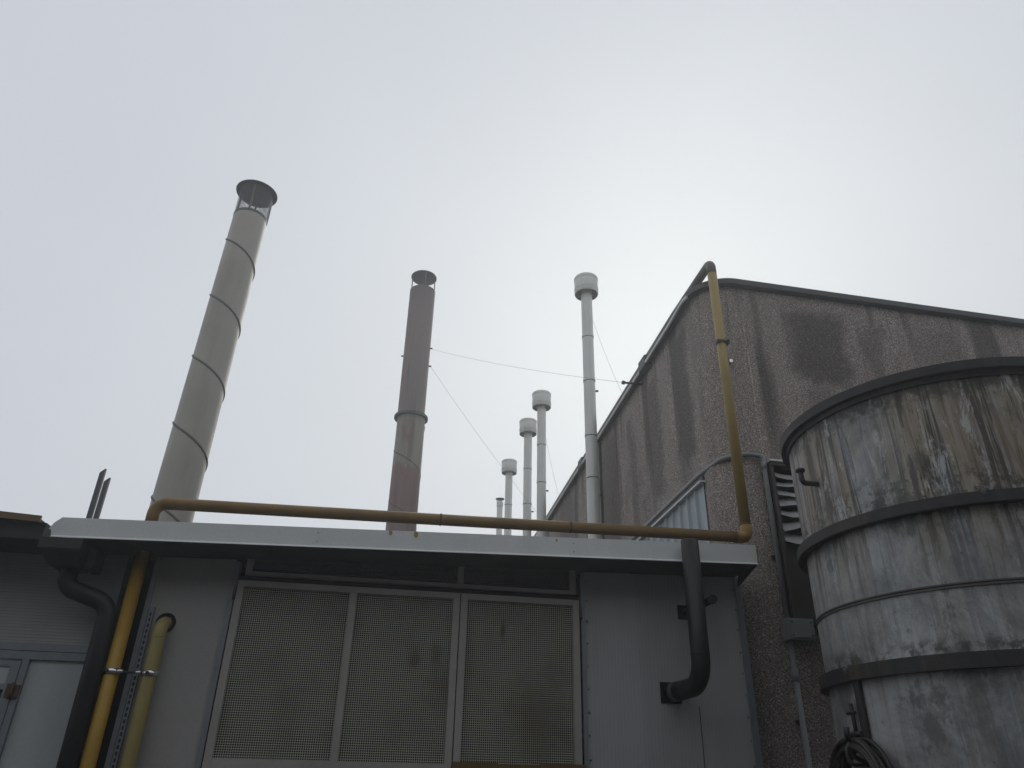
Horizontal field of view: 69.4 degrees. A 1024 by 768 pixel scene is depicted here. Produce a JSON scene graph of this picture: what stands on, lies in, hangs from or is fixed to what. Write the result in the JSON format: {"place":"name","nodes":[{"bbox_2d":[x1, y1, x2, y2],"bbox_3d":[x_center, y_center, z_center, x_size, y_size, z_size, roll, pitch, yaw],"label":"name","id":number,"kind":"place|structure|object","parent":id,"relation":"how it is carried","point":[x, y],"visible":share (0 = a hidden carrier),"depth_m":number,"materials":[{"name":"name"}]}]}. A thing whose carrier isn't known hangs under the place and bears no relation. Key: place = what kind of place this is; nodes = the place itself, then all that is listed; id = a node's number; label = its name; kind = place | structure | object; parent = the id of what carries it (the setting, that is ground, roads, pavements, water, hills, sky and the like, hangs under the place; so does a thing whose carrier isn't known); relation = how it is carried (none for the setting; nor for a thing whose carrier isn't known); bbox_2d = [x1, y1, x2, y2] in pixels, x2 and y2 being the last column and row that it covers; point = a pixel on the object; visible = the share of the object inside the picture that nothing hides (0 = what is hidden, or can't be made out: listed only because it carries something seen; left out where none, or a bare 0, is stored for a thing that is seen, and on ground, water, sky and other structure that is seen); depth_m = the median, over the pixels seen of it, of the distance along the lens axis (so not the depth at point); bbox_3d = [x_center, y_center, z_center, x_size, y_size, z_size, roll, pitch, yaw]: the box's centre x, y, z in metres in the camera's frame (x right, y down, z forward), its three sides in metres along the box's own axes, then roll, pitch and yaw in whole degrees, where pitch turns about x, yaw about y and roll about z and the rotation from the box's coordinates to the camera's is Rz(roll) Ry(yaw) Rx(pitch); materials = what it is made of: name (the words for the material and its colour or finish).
{"place":"outdoors","nodes":[
{"label":"outdoors","id":0,"kind":"place"},
{"bbox_2d":[0,0,1023,535],"label":"sky","id":1,"kind":"structure","parent":0,"point":[507,152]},
{"label":"ground","id":2,"kind":"structure","parent":0,"visible":0},
{"bbox_2d":[0,511,133,767],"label":"panel shed","id":3,"kind":"structure","parent":2,"relation":"on","point":[46,627],"depth_m":3.94,"materials":[{"name":"grey metal"}]},
{"bbox_2d":[0,660,21,729],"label":"door","id":4,"kind":"structure","parent":3,"relation":"in","point":[9,669],"depth_m":3.83,"materials":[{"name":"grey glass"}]},
{"bbox_2d":[37,536,116,767],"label":"downpipe","id":5,"kind":"object","parent":3,"relation":"attached to","point":[69,559],"visible":1,"depth_m":3.88,"materials":[{"name":"black metal"}]},
{"bbox_2d":[86,469,106,517],"bbox_3d":[-2.993,0.971,5.218,0.032,0.804,0.032,6,-29,-8],"label":"steel post","id":6,"kind":"object","parent":3,"relation":"on","point":[95,496],"visible":0.45,"depth_m":5.30,"materials":[{"name":"grey metal"}]},
{"bbox_2d":[93,478,110,518],"bbox_3d":[-2.948,1.004,5.209,0.032,0.739,0.032,6,-29,-8],"label":"steel post","id":7,"kind":"object","parent":3,"relation":"on","point":[101,499],"visible":0.45,"depth_m":5.29,"materials":[{"name":"grey metal"}]},
{"bbox_2d":[49,517,763,767],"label":"boiler shed","id":8,"kind":"structure","parent":2,"relation":"on","point":[298,647],"depth_m":4.35,"materials":[{"name":"grey metal"}]},
{"bbox_2d":[120,613,175,767],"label":"pipe","id":9,"kind":"object","parent":8,"relation":"attached to","point":[165,623],"depth_m":3.85,"materials":[{"name":"metal"}]},
{"bbox_2d":[149,179,277,521],"bbox_3d":[-3.519,-0.075,8.551,0.536,5.810,0.536,7,-29,-8],"label":"spiral flue","id":10,"kind":"object","parent":8,"relation":"on","point":[183,468],"visible":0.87,"depth_m":8.50,"materials":[{"name":"metal"}]},
{"bbox_2d":[385,270,436,530],"bbox_3d":[-1.504,0.908,10.730,0.498,6.150,0.498,6,-29,-8],"label":"red flue","id":11,"kind":"object","parent":8,"relation":"on","point":[410,418],"visible":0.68,"depth_m":10.89,"materials":[{"name":"metal"}]},
{"bbox_2d":[432,369,534,509],"bbox_3d":[-0.344,0.983,11.493,2.322,2.071,0.045,20,-33,-30],"label":"guy wire","id":12,"kind":"object","parent":11,"relation":"attached to","point":[484,443],"visible":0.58,"depth_m":11.44,"materials":[{"name":"metal"}]},
{"bbox_2d":[432,349,642,384],"bbox_3d":[-0.046,-0.295,9.381,0.177,2.417,4.303,21,-34,-32],"label":"guy wire","id":13,"kind":"object","parent":11,"relation":"attached to","point":[624,383],"visible":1,"depth_m":7.43,"materials":[{"name":"metal"}]},
{"bbox_2d":[496,497,503,534],"bbox_3d":[-0.280,3.986,13.990,0.180,3.860,0.180,6,-29,-8],"label":"steel flue","id":14,"kind":"object","parent":8,"relation":"on","point":[499,510],"visible":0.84,"depth_m":14.74,"materials":[{"name":"grey metal"}]},
{"bbox_2d":[501,458,516,534],"bbox_3d":[-0.096,3.502,13.076,0.302,4.632,0.302,6,-29,-8],"label":"steel flue","id":15,"kind":"object","parent":8,"relation":"on","point":[509,466],"visible":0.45,"depth_m":13.91,"materials":[{"name":"metal"}]},
{"bbox_2d":[519,418,536,535],"bbox_3d":[0.228,2.652,11.466,0.302,4.632,0.302,6,-29,-8],"label":"steel flue","id":16,"kind":"object","parent":8,"relation":"on","point":[528,430],"visible":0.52,"depth_m":12.13,"materials":[{"name":"metal"}]},
{"bbox_2d":[532,390,550,536],"bbox_3d":[0.416,2.175,10.469,0.302,4.632,0.302,6,-29,-8],"label":"steel flue","id":17,"kind":"object","parent":8,"relation":"on","point":[541,402],"visible":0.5,"depth_m":11.07,"materials":[{"name":"metal"}]},
{"bbox_2d":[574,272,602,538],"bbox_3d":[0.885,0.695,8.233,0.302,4.632,0.302,6,-29,-8],"label":"steel flue","id":18,"kind":"object","parent":8,"relation":"on","point":[586,288],"visible":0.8,"depth_m":8.49,"materials":[{"name":"metal"}]},
{"bbox_2d":[660,538,710,703],"bbox_3d":[1.013,1.407,4.391,0.127,0.875,0.464,10,-29,-15],"label":"vent pipe","id":19,"kind":"object","parent":8,"relation":"attached to","point":[694,684],"visible":1,"depth_m":4.21,"materials":[{"name":"black plastic"}]},
{"bbox_2d":[677,594,716,619],"bbox_3d":[1.112,1.337,4.453,0.083,0.086,0.448,6,-29,-8],"label":"stub pipe","id":20,"kind":"object","parent":8,"relation":"attached to","point":[708,601],"visible":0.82,"depth_m":4.58,"materials":[{"name":"black plastic"}]},
{"bbox_2d":[79,261,751,767],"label":"gas pipe","id":21,"kind":"object","parent":2,"relation":"on","point":[95,735],"visible":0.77,"depth_m":4.52,"materials":[{"name":"metal"}]},
{"bbox_2d":[452,762,585,767],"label":"wooden board","id":22,"kind":"object","parent":2,"relation":"on","point":[476,765],"visible":1,"depth_m":3.99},
{"bbox_2d":[535,278,1023,767],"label":"concrete hall","id":23,"kind":"structure","parent":2,"relation":"on","point":[794,353],"depth_m":5.92,"materials":[{"name":"concrete"}]},
{"bbox_2d":[629,452,815,767],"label":"cable conduit","id":24,"kind":"object","parent":23,"relation":"attached to","point":[797,630],"visible":0.97,"depth_m":4.72,"materials":[{"name":"black metal"}]},
{"bbox_2d":[779,356,1023,767],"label":"storage tank","id":25,"kind":"object","parent":2,"relation":"on","point":[909,489],"visible":0.98,"depth_m":3.35,"materials":[{"name":"paint"}]},
{"bbox_2d":[829,727,893,767],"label":"hose coil","id":26,"kind":"object","parent":25,"relation":"hanging from","point":[872,753],"visible":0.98,"depth_m":3.23,"materials":[{"name":"black rubber"}]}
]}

